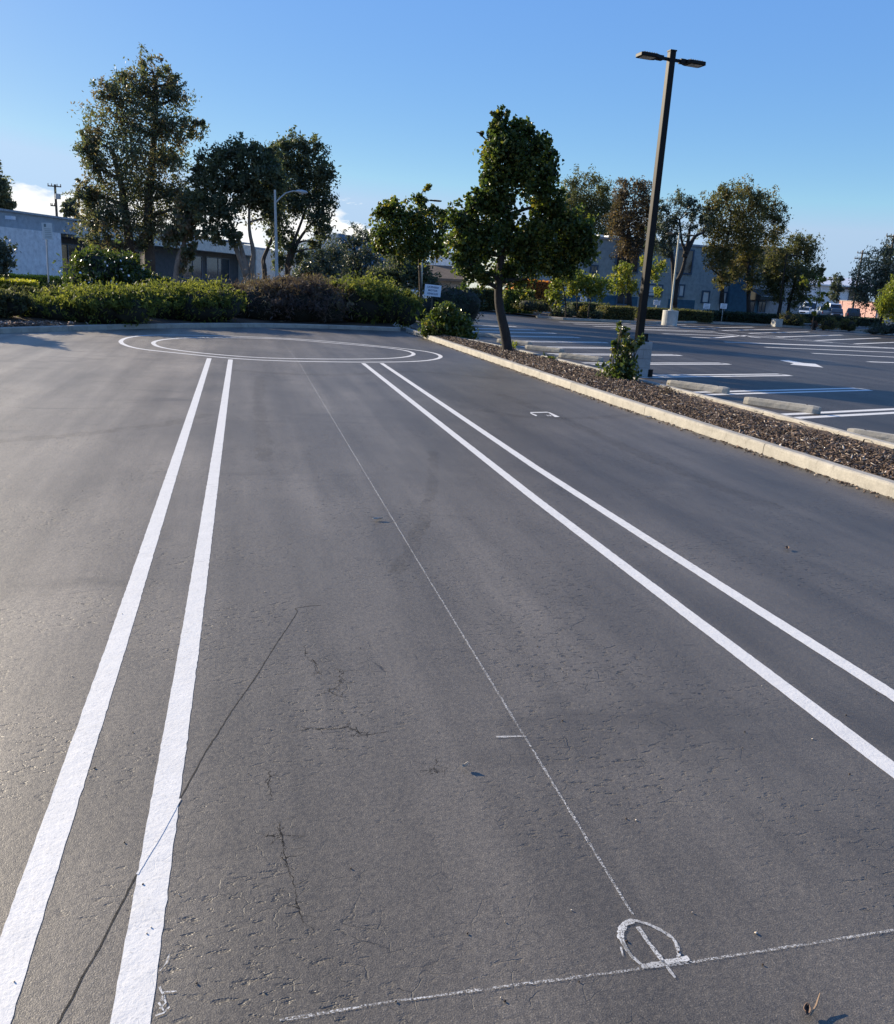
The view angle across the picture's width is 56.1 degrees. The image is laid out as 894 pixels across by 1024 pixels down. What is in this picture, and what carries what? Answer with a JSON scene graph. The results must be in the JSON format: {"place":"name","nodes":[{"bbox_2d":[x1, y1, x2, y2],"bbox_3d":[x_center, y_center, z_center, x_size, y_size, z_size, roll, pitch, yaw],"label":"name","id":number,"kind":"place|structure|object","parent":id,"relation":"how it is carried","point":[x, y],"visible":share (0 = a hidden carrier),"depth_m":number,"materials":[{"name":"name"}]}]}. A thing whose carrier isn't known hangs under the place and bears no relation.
{"place":"outdoors","nodes":[
{"label":"outdoors","id":0,"kind":"place"},
{"bbox_2d":[0,315,394,326],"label":"hedge bed","id":1,"kind":"object","parent":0,"point":[161,320],"visible":0.13,"depth_m":27.30,"materials":[{"name":"soil"}]},
{"bbox_2d":[0,277,34,318],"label":"juniper shrub","id":2,"kind":"object","parent":1,"relation":"on","point":[12,303],"visible":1,"depth_m":22.11,"materials":[{"name":"plant"}]},
{"bbox_2d":[0,281,63,298],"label":"juniper shrub","id":3,"kind":"object","parent":1,"relation":"on","point":[26,289],"visible":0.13,"depth_m":24.55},
{"bbox_2d":[0,319,110,326],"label":"fallen leaves","id":4,"kind":"object","parent":1,"relation":"on","point":[7,323],"visible":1,"depth_m":21.08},
{"bbox_2d":[17,277,171,326],"bbox_3d":[-10.336,-6.266,24.685,4.390,1.447,4.597,0,16,-14],"label":"juniper shrub","id":5,"kind":"object","parent":1,"relation":"on","point":[95,304],"visible":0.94,"depth_m":23.43,"materials":[{"name":"plant"}]},
{"bbox_2d":[52,238,172,287],"bbox_3d":[-12.916,-9.275,32.553,4.465,2.609,2.862,0,16,-14],"label":"flowering shrub","id":6,"kind":"object","parent":1,"relation":"on","point":[92,266],"visible":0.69,"depth_m":32.06,"materials":[{"name":"green plant"}]},
{"bbox_2d":[129,274,251,322],"bbox_3d":[-8.841,-7.234,28.188,4.400,1.674,4.994,0,16,-14],"label":"juniper shrub","id":7,"kind":"object","parent":1,"relation":"on","point":[204,302],"visible":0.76,"depth_m":26.88,"materials":[{"name":"plant"}]},
{"bbox_2d":[274,190,307,277],"bbox_3d":[-7.402,-12.271,39.556,1.573,5.599,0.400,0,16,-14],"label":"street light","id":8,"kind":"object","parent":1,"relation":"on","point":[301,192],"visible":0.63,"depth_m":39.02,"materials":[{"name":"metal"}]},
{"bbox_2d":[221,265,362,324],"bbox_3d":[-5.975,-8.129,31.026,5.507,2.240,4.990,0,16,-14],"label":"juniper shrub","id":9,"kind":"object","parent":1,"relation":"on","point":[300,299],"visible":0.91,"depth_m":29.75,"materials":[{"name":"plant"}]},
{"bbox_2d":[329,263,426,327],"bbox_3d":[-3.175,-8.459,32.623,4.883,2.337,4.930,0,16,-14],"label":"juniper shrub","id":10,"kind":"object","parent":1,"relation":"on","point":[388,302],"visible":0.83,"depth_m":31.41,"materials":[{"name":"plant"}]},
{"bbox_2d":[273,233,407,281],"bbox_3d":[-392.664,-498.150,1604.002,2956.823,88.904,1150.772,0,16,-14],"label":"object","id":11,"kind":"structure","parent":0,"point":[338,235],"depth_m":1569.98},
{"bbox_2d":[423,252,466,298],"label":"house","id":12,"kind":"structure","parent":0,"point":[444,268],"depth_m":92.60,"materials":[{"name":"white paint"}]},
{"bbox_2d":[0,322,893,1023],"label":"parking lot","id":13,"kind":"structure","parent":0,"point":[726,782],"depth_m":3.68,"materials":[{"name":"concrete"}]},
{"bbox_2d":[0,236,21,279],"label":"tree","id":14,"kind":"object","parent":13,"relation":"on","point":[6,261],"visible":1,"depth_m":35.98,"materials":[{"name":"green plant"}]},
{"bbox_2d":[0,277,38,288],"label":"hedge","id":15,"kind":"object","parent":13,"relation":"on","point":[26,282],"visible":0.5,"depth_m":37.66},
{"bbox_2d":[0,272,70,289],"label":"hedge","id":16,"kind":"object","parent":13,"relation":"on","point":[41,279],"visible":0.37,"depth_m":45.91,"materials":[{"name":"plant"}]},
{"bbox_2d":[42,223,52,282],"bbox_3d":[-18.574,-11.707,39.165,0.460,3.434,0.105,0,16,-14],"label":"street sign","id":17,"kind":"object","parent":13,"relation":"on","point":[47,232],"visible":0.95,"depth_m":38.81,"materials":[{"name":"metal"}]},
{"bbox_2d":[0,358,211,1023],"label":"painted stripe","id":18,"kind":"object","parent":13,"relation":"on","point":[23,922],"visible":1,"depth_m":2.91,"materials":[{"name":"white paint"}]},
{"bbox_2d":[60,44,210,275],"bbox_3d":[-16.464,-17.588,43.996,7.928,12.628,5.428,0,16,-14],"label":"eucalyptus tree","id":19,"kind":"object","parent":13,"relation":"on","point":[159,156],"visible":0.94,"depth_m":43.53,"materials":[{"name":"green plant"}]},
{"bbox_2d":[110,359,232,1023],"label":"painted stripe","id":20,"kind":"object","parent":13,"relation":"on","point":[135,991],"visible":1,"depth_m":2.83,"materials":[{"name":"white paint"}]},
{"bbox_2d":[136,799,180,873],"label":"crack ridge","id":21,"kind":"structure","parent":20,"relation":"on","point":[156,842],"depth_m":2.66,"materials":[{"name":"white paint"}]},
{"bbox_2d":[155,186,207,282],"bbox_3d":[-13.387,-13.700,43.013,2.823,6.007,2.242,-9,19,-38],"label":"eucalyptus tree","id":22,"kind":"object","parent":13,"relation":"on","point":[181,229],"visible":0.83,"depth_m":42.66,"materials":[{"name":"green plant"}]},
{"bbox_2d":[57,605,320,1023],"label":"crack","id":23,"kind":"object","parent":13,"relation":"on","point":[95,954],"visible":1,"depth_m":2.41,"materials":[{"name":"asphalt"}]},
{"bbox_2d":[0,323,400,332],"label":"kerb","id":24,"kind":"structure","parent":13,"relation":"on","point":[24,329],"depth_m":25.35,"materials":[{"name":"concrete"}]},
{"bbox_2d":[185,132,292,283],"bbox_3d":[-10.488,-14.614,42.368,5.262,8.407,3.998,0,16,-14],"label":"spreading tree","id":25,"kind":"object","parent":13,"relation":"on","point":[252,190],"visible":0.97,"depth_m":41.56,"materials":[{"name":"green plant"}]},
{"bbox_2d":[119,335,442,361],"bbox_3d":[-4.015,-4.067,20.763,7.805,0.001,6.779,0,16,-14],"label":"painted oval","id":26,"kind":"object","parent":13,"relation":"on","point":[123,339],"visible":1,"depth_m":19.57,"materials":[{"name":"white paint"}]},
{"bbox_2d":[151,337,414,358],"bbox_3d":[-3.971,-4.090,20.854,6.422,0.001,5.864,0,16,-14],"label":"painted oval","id":27,"kind":"object","parent":13,"relation":"on","point":[154,344],"visible":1,"depth_m":20.08,"materials":[{"name":"white paint"}]},
{"bbox_2d":[265,818,313,929],"bbox_3d":[-0.472,1.090,2.553,0.124,0.001,0.522,-3,16,-21],"label":"crack","id":28,"kind":"object","parent":13,"relation":"on","point":[288,868],"visible":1,"depth_m":2.60,"materials":[{"name":"black"}]},
{"bbox_2d":[256,125,341,281],"bbox_3d":[-9.037,-17.823,50.810,5.067,10.348,4.136,0,16,-14],"label":"spreading tree","id":29,"kind":"object","parent":13,"relation":"on","point":[312,180],"visible":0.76,"depth_m":50.02,"materials":[{"name":"green plant"}]},
{"bbox_2d":[367,248,442,295],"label":"dark tree","id":30,"kind":"object","parent":13,"relation":"on","point":[403,275],"visible":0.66,"depth_m":59.84,"materials":[{"name":"green plant"}]},
{"bbox_2d":[288,349,629,909],"bbox_3d":[-1.906,-1.704,12.520,0.091,0.001,21.513,0,16,-14],"label":"chalk line","id":31,"kind":"object","parent":13,"relation":"on","point":[510,715],"visible":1,"depth_m":3.24,"materials":[{"name":"white"}]},
{"bbox_2d":[285,929,892,1019],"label":"chalk line","id":32,"kind":"object","parent":13,"relation":"on","point":[567,978],"visible":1,"depth_m":2.19,"materials":[{"name":"white"}]},
{"bbox_2d":[362,363,893,777],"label":"painted stripe","id":33,"kind":"object","parent":13,"relation":"on","point":[869,751],"visible":1,"depth_m":4.60,"materials":[{"name":"white paint"}]},
{"bbox_2d":[380,363,893,701],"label":"painted stripe","id":34,"kind":"object","parent":13,"relation":"on","point":[857,672],"visible":1,"depth_m":5.45,"materials":[{"name":"white paint"}]},
{"bbox_2d":[406,328,893,497],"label":"kerb","id":35,"kind":"structure","parent":13,"relation":"on","point":[871,482],"depth_m":11.01,"materials":[{"name":"concrete"}]},
{"bbox_2d":[407,332,893,499],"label":"leaf litter","id":36,"kind":"object","parent":13,"relation":"on","point":[842,482],"visible":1,"depth_m":10.91,"materials":[{"name":"brown plant"}]},
{"bbox_2d":[617,919,688,976],"bbox_3d":[0.565,1.209,2.332,0.207,0.001,0.171,16,20,38],"label":"chalk mark","id":37,"kind":"object","parent":13,"relation":"on","point":[684,958],"visible":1,"depth_m":2.32,"materials":[{"name":"white"}]},
{"bbox_2d":[460,337,893,448],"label":"kerb","id":38,"kind":"structure","parent":13,"relation":"on","point":[779,416],"depth_m":12.85,"materials":[{"name":"concrete"}]},
{"bbox_2d":[536,314,865,330],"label":"kerb","id":39,"kind":"structure","parent":13,"relation":"on","point":[581,319],"depth_m":57.27,"materials":[{"name":"concrete"}]},
{"bbox_2d":[0,0,893,305],"label":"sky","id":40,"kind":"structure","parent":0,"point":[796,96],"materials":[{"name":"blue"}]},
{"bbox_2d":[398,287,893,328],"bbox_3d":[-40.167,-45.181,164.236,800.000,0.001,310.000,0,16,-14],"label":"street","id":41,"kind":"structure","parent":0,"point":[861,327],"depth_m":85.68,"materials":[{"name":"asphalt"}]},
{"bbox_2d":[0,160,16,209],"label":"conifer tree","id":42,"kind":"object","parent":41,"relation":"on","point":[6,201],"visible":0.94,"depth_m":74.06,"materials":[{"name":"green plant"}]},
{"bbox_2d":[48,183,60,215],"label":"utility pole","id":43,"kind":"object","parent":41,"relation":"on","point":[57,196],"visible":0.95,"depth_m":100.32,"materials":[{"name":"brown wood"}]},
{"bbox_2d":[59,197,83,218],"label":"distant tree","id":44,"kind":"object","parent":41,"relation":"on","point":[70,211],"visible":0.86,"depth_m":92.13,"materials":[{"name":"green plant"}]},
{"bbox_2d":[0,208,299,284],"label":"long low building","id":45,"kind":"structure","parent":41,"relation":"on","point":[22,229],"depth_m":59.91,"materials":[{"name":"beige paint"}]},
{"bbox_2d":[61,243,79,273],"bbox_3d":[-27.235,-18.192,60.253,0.080,2.100,2.692,6,15,10],"label":"window","id":46,"kind":"structure","parent":45,"relation":"in","point":[67,249],"depth_m":60.17,"materials":[{"name":"grey glass"}]},
{"bbox_2d":[182,255,202,278],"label":"window","id":47,"kind":"structure","parent":45,"relation":"in","point":[197,263],"depth_m":78.32,"materials":[{"name":"grey glass"}]},
{"bbox_2d":[206,256,229,279],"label":"window","id":48,"kind":"structure","parent":45,"relation":"in","point":[216,267],"depth_m":82.45,"materials":[{"name":"grey glass"}]},
{"bbox_2d":[331,221,391,281],"bbox_3d":[-6.939,-19.481,65.524,6.308,6.049,4.535,10,17,23],"label":"feathery tree","id":49,"kind":"object","parent":41,"relation":"on","point":[360,256],"visible":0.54,"depth_m":64.72,"materials":[{"name":"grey plant"}]},
{"bbox_2d":[555,164,620,237],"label":"wispy tree","id":50,"kind":"object","parent":41,"relation":"on","point":[592,204],"visible":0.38,"depth_m":87.54,"materials":[{"name":"green plant"}]},
{"bbox_2d":[467,234,753,311],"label":"teal building","id":51,"kind":"structure","parent":41,"relation":"on","point":[696,291],"depth_m":79.46,"materials":[{"name":"paint"}]},
{"bbox_2d":[615,289,632,305],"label":"window","id":52,"kind":"structure","parent":51,"relation":"in","point":[621,299],"depth_m":78.19,"materials":[{"name":"black glass"}]},
{"bbox_2d":[614,249,639,273],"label":"window","id":53,"kind":"structure","parent":51,"relation":"in","point":[617,259],"depth_m":77.45,"materials":[{"name":"black glass"}]},
{"bbox_2d":[676,249,694,274],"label":"window","id":54,"kind":"structure","parent":51,"relation":"in","point":[688,269],"depth_m":79.22,"materials":[{"name":"grey glass"}]},
{"bbox_2d":[600,175,660,305],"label":"brown tree","id":55,"kind":"object","parent":41,"relation":"on","point":[628,244],"visible":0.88,"depth_m":70.87,"materials":[{"name":"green plant"}]},
{"bbox_2d":[754,230,827,313],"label":"weeping tree","id":56,"kind":"object","parent":41,"relation":"on","point":[772,282],"visible":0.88,"depth_m":75.70,"materials":[{"name":"green plant"}]},
{"bbox_2d":[827,272,845,303],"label":"distant tree","id":57,"kind":"object","parent":41,"relation":"on","point":[836,289],"visible":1,"depth_m":149.50,"materials":[{"name":"green plant"}]},
{"bbox_2d":[792,313,880,326],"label":"hedge","id":58,"kind":"object","parent":41,"relation":"on","point":[862,322],"visible":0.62,"depth_m":82.59,"materials":[{"name":"plant"}]},
{"bbox_2d":[845,308,860,317],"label":"pickup truck","id":59,"kind":"object","parent":41,"relation":"on","point":[852,312],"visible":0.59,"depth_m":122.79,"materials":[{"name":"paint"}]},
{"bbox_2d":[839,300,876,317],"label":"boundary wall","id":60,"kind":"structure","parent":41,"relation":"on","point":[845,304],"depth_m":153.21,"materials":[{"name":"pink paint"}]},
{"bbox_2d":[410,327,893,480],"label":"wood chip mulch","id":61,"kind":"object","parent":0,"point":[877,459],"visible":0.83,"depth_m":12.07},
{"bbox_2d":[416,301,478,338],"bbox_3d":[0.073,-6.227,27.262,2.115,1.270,1.518,0,16,-14],"label":"flowering shrub","id":62,"kind":"object","parent":61,"relation":"on","point":[444,317],"visible":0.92,"depth_m":26.99,"materials":[{"name":"green plant"}]},
{"bbox_2d":[440,104,602,350],"bbox_3d":[1.960,-7.046,21.585,4.557,6.186,1.920,0,16,-14],"label":"leafy tree","id":63,"kind":"object","parent":61,"relation":"on","point":[526,247],"visible":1,"depth_m":21.06,"materials":[{"name":"green plant"}]},
{"bbox_2d":[595,321,645,380],"bbox_3d":[3.440,-3.151,16.571,1.038,1.238,0.929,0,16,-14],"label":"leggy shrub","id":64,"kind":"object","parent":61,"relation":"on","point":[624,365],"visible":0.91,"depth_m":16.55,"materials":[{"name":"green plant"}]},
{"bbox_2d":[412,310,893,433],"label":"stall area","id":65,"kind":"object","parent":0,"point":[851,369],"visible":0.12,"depth_m":27.16,"materials":[{"name":"asphalt"}]},
{"bbox_2d":[363,183,455,297],"bbox_3d":[-1.815,-13.040,41.977,4.851,6.580,2.527,0,16,-14],"label":"leafy tree","id":66,"kind":"object","parent":65,"relation":"on","point":[416,229],"visible":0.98,"depth_m":41.37,"materials":[{"name":"green plant"}]},
{"bbox_2d":[424,284,440,312],"bbox_3d":[-0.668,-9.271,37.396,0.757,1.714,0.099,2,15,-5],"label":"notice sign","id":67,"kind":"object","parent":65,"relation":"on","point":[432,291],"visible":0.99,"depth_m":37.21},
{"bbox_2d":[416,282,486,323],"bbox_3d":[-0.040,-9.606,38.400,3.762,1.903,2.852,0,16,-14],"label":"round bush","id":68,"kind":"object","parent":65,"relation":"on","point":[466,302],"visible":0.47,"depth_m":37.95,"materials":[{"name":"plant"}]},
{"bbox_2d":[470,287,494,310],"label":"hedge","id":69,"kind":"object","parent":65,"relation":"on","point":[487,295],"visible":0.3,"depth_m":61.48,"materials":[{"name":"green plant"}]},
{"bbox_2d":[506,279,553,311],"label":"hedge","id":70,"kind":"object","parent":65,"relation":"on","point":[542,286],"visible":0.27,"depth_m":66.17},
{"bbox_2d":[525,345,563,352],"bbox_3d":[2.899,-4.867,24.971,1.320,0.131,0.171,15,19,36],"label":"wheel stop","id":71,"kind":"object","parent":65,"relation":"on","point":[544,348],"visible":1,"depth_m":24.88,"materials":[{"name":"concrete"}]},
{"bbox_2d":[558,353,602,361],"bbox_3d":[3.598,-4.168,22.551,1.320,0.131,0.171,15,19,36],"label":"wheel stop","id":72,"kind":"object","parent":65,"relation":"on","point":[581,357],"visible":1,"depth_m":22.46,"materials":[{"name":"concrete"}]},
{"bbox_2d":[623,49,705,376],"bbox_3d":[4.441,-6.281,18.077,1.554,6.642,0.504,0,16,-14],"label":"lamp post","id":73,"kind":"object","parent":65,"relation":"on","point":[644,352],"visible":0.94,"depth_m":17.93,"materials":[{"name":"brown metal"}]},
{"bbox_2d":[661,233,694,325],"bbox_3d":[14.560,-14.847,53.603,1.843,5.712,0.997,6,15,8],"label":"lamp post","id":74,"kind":"object","parent":65,"relation":"on","point":[670,317],"visible":0.99,"depth_m":53.76,"materials":[{"name":"metal"}]},
{"bbox_2d":[666,380,729,393],"bbox_3d":[5.011,-2.513,16.764,1.320,0.131,0.172,17,20,41],"label":"wheel stop","id":75,"kind":"object","parent":65,"relation":"on","point":[700,387],"visible":0.97,"depth_m":16.67,"materials":[{"name":"concrete"}]},
{"bbox_2d":[642,374,790,377],"bbox_3d":[6.486,-3.290,20.198,5.373,0.001,0.494,-6,18,-32],"label":"stall line","id":76,"kind":"object","parent":65,"relation":"on","point":[716,376],"visible":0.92,"depth_m":20.18,"materials":[{"name":"white paint"}]},
{"bbox_2d":[743,397,820,413],"bbox_3d":[5.797,-1.859,14.530,1.320,0.131,0.171,17,20,41],"label":"wheel stop","id":77,"kind":"object","parent":65,"relation":"on","point":[792,406],"visible":1,"depth_m":14.44,"materials":[{"name":"concrete"}]},
{"bbox_2d":[696,388,872,394],"bbox_3d":[7.165,-2.535,17.567,5.439,0.001,0.498,-6,18,-32],"label":"stall line","id":78,"kind":"object","parent":65,"relation":"on","point":[785,390],"visible":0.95,"depth_m":17.49,"materials":[{"name":"white paint"}]},
{"bbox_2d":[771,254,798,326],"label":"lamp post","id":79,"kind":"object","parent":65,"relation":"on","point":[777,322],"visible":1,"depth_m":65.36,"materials":[{"name":"metal"}]},
{"bbox_2d":[799,274,829,329],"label":"young tree","id":80,"kind":"object","parent":65,"relation":"on","point":[826,305],"visible":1,"depth_m":63.05,"materials":[{"name":"green plant"}]},
{"bbox_2d":[818,315,841,329],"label":"shrub","id":81,"kind":"object","parent":65,"relation":"on","point":[832,323],"visible":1,"depth_m":64.67,"materials":[{"name":"green plant"}]},
{"bbox_2d":[783,408,893,418],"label":"stall line","id":82,"kind":"object","parent":65,"relation":"on","point":[803,417],"visible":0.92,"depth_m":14.39,"materials":[{"name":"white paint"}]},
{"bbox_2d":[837,317,857,330],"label":"shrub","id":83,"kind":"object","parent":65,"relation":"on","point":[847,324],"visible":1,"depth_m":65.09,"materials":[{"name":"green plant"}]},
{"bbox_2d":[847,235,893,324],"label":"willow tree","id":84,"kind":"object","parent":65,"relation":"on","point":[877,280],"visible":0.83,"depth_m":62.60,"materials":[{"name":"green plant"}]},
{"bbox_2d":[847,428,893,442],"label":"wheel stop","id":85,"kind":"object","parent":65,"relation":"on","point":[888,437],"visible":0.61,"depth_m":11.52,"materials":[{"name":"concrete"}]},
{"bbox_2d":[860,319,893,334],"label":"shrub","id":86,"kind":"object","parent":65,"relation":"on","point":[883,328],"visible":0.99,"depth_m":61.53,"materials":[{"name":"green plant"}]},
{"bbox_2d":[874,274,893,323],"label":"yellow green tree","id":87,"kind":"object","parent":65,"relation":"on","point":[886,299],"visible":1,"depth_m":53.14,"materials":[{"name":"green plant"}]},
{"bbox_2d":[491,310,866,329],"bbox_3d":[19.894,-15.127,66.347,35.374,0.001,14.460,-4,17,-25],"label":"bed","id":88,"kind":"object","parent":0,"point":[542,314],"visible":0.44,"depth_m":60.51,"materials":[{"name":"soil"}]},
{"bbox_2d":[495,288,535,313],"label":"hedge","id":89,"kind":"object","parent":88,"relation":"on","point":[508,297],"visible":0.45,"depth_m":58.05,"materials":[{"name":"green plant"}]},
{"bbox_2d":[510,294,549,313],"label":"shrub","id":90,"kind":"object","parent":88,"relation":"on","point":[541,306],"visible":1,"depth_m":54.83,"materials":[{"name":"green plant"}]},
{"bbox_2d":[544,275,573,316],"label":"young tree","id":91,"kind":"object","parent":88,"relation":"on","point":[553,296],"visible":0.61,"depth_m":54.92,"materials":[{"name":"green plant"}]},
{"bbox_2d":[560,302,576,317],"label":"shrub","id":92,"kind":"object","parent":88,"relation":"on","point":[570,313],"visible":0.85,"depth_m":55.81,"materials":[{"name":"green plant"}]},
{"bbox_2d":[563,269,592,315],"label":"young tree","id":93,"kind":"object","parent":88,"relation":"on","point":[569,293],"visible":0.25,"depth_m":55.94,"materials":[{"name":"green plant"}]},
{"bbox_2d":[575,303,588,317],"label":"shrub","id":94,"kind":"object","parent":88,"relation":"on","point":[582,313],"visible":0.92,"depth_m":55.81,"materials":[{"name":"green plant"}]},
{"bbox_2d":[564,301,609,315],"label":"hedge","id":95,"kind":"object","parent":88,"relation":"on","point":[593,304],"visible":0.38,"depth_m":59.58,"materials":[{"name":"green plant"}]},
{"bbox_2d":[569,270,613,318],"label":"young tree","id":96,"kind":"object","parent":88,"relation":"on","point":[586,282],"visible":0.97,"depth_m":54.43,"materials":[{"name":"green plant"}]},
{"bbox_2d":[595,305,636,320],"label":"hedge","id":97,"kind":"object","parent":88,"relation":"on","point":[616,312],"visible":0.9,"depth_m":55.93,"materials":[{"name":"green plant"}]},
{"bbox_2d":[606,255,670,300],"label":"young tree","id":98,"kind":"object","parent":88,"relation":"on","point":[624,280],"visible":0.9,"depth_m":58.10,"materials":[{"name":"green plant"}]},
{"bbox_2d":[633,306,713,322],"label":"hedge","id":99,"kind":"object","parent":88,"relation":"on","point":[656,313],"visible":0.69,"depth_m":63.49,"materials":[{"name":"green plant"}]},
{"bbox_2d":[643,185,711,308],"bbox_3d":[17.689,-19.946,64.859,5.262,10.174,3.006,0,16,-14],"label":"sparse tree","id":100,"kind":"object","parent":88,"relation":"on","point":[665,241],"visible":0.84,"depth_m":64.27,"materials":[{"name":"green plant"}]},
{"bbox_2d":[696,309,781,323],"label":"hedge","id":101,"kind":"object","parent":88,"relation":"on","point":[744,317],"visible":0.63,"depth_m":69.97,"materials":[{"name":"plant"}]},
{"bbox_2d":[695,173,792,312],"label":"round tree","id":102,"kind":"object","parent":88,"relation":"on","point":[737,224],"visible":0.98,"depth_m":69.57,"materials":[{"name":"green plant"}]},
{"bbox_2d":[774,310,809,326],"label":"shrub","id":103,"kind":"object","parent":88,"relation":"on","point":[791,320],"visible":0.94,"depth_m":67.14,"materials":[{"name":"green plant"}]},
{"bbox_2d":[721,245,801,313],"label":"tan building","id":104,"kind":"structure","parent":0,"point":[759,304],"depth_m":92.63,"materials":[{"name":"paint"}]},
{"bbox_2d":[800,277,872,309],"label":"white roofed building","id":105,"kind":"structure","parent":0,"point":[824,287],"depth_m":180.50,"materials":[{"name":"paint"}]},
{"label":"ground","id":106,"kind":"structure","parent":0,"visible":0},
{"bbox_2d":[283,236,352,280],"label":"feathery tree","id":107,"kind":"object","parent":106,"relation":"on","point":[323,258],"visible":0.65,"depth_m":62.63,"materials":[{"name":"green plant"}]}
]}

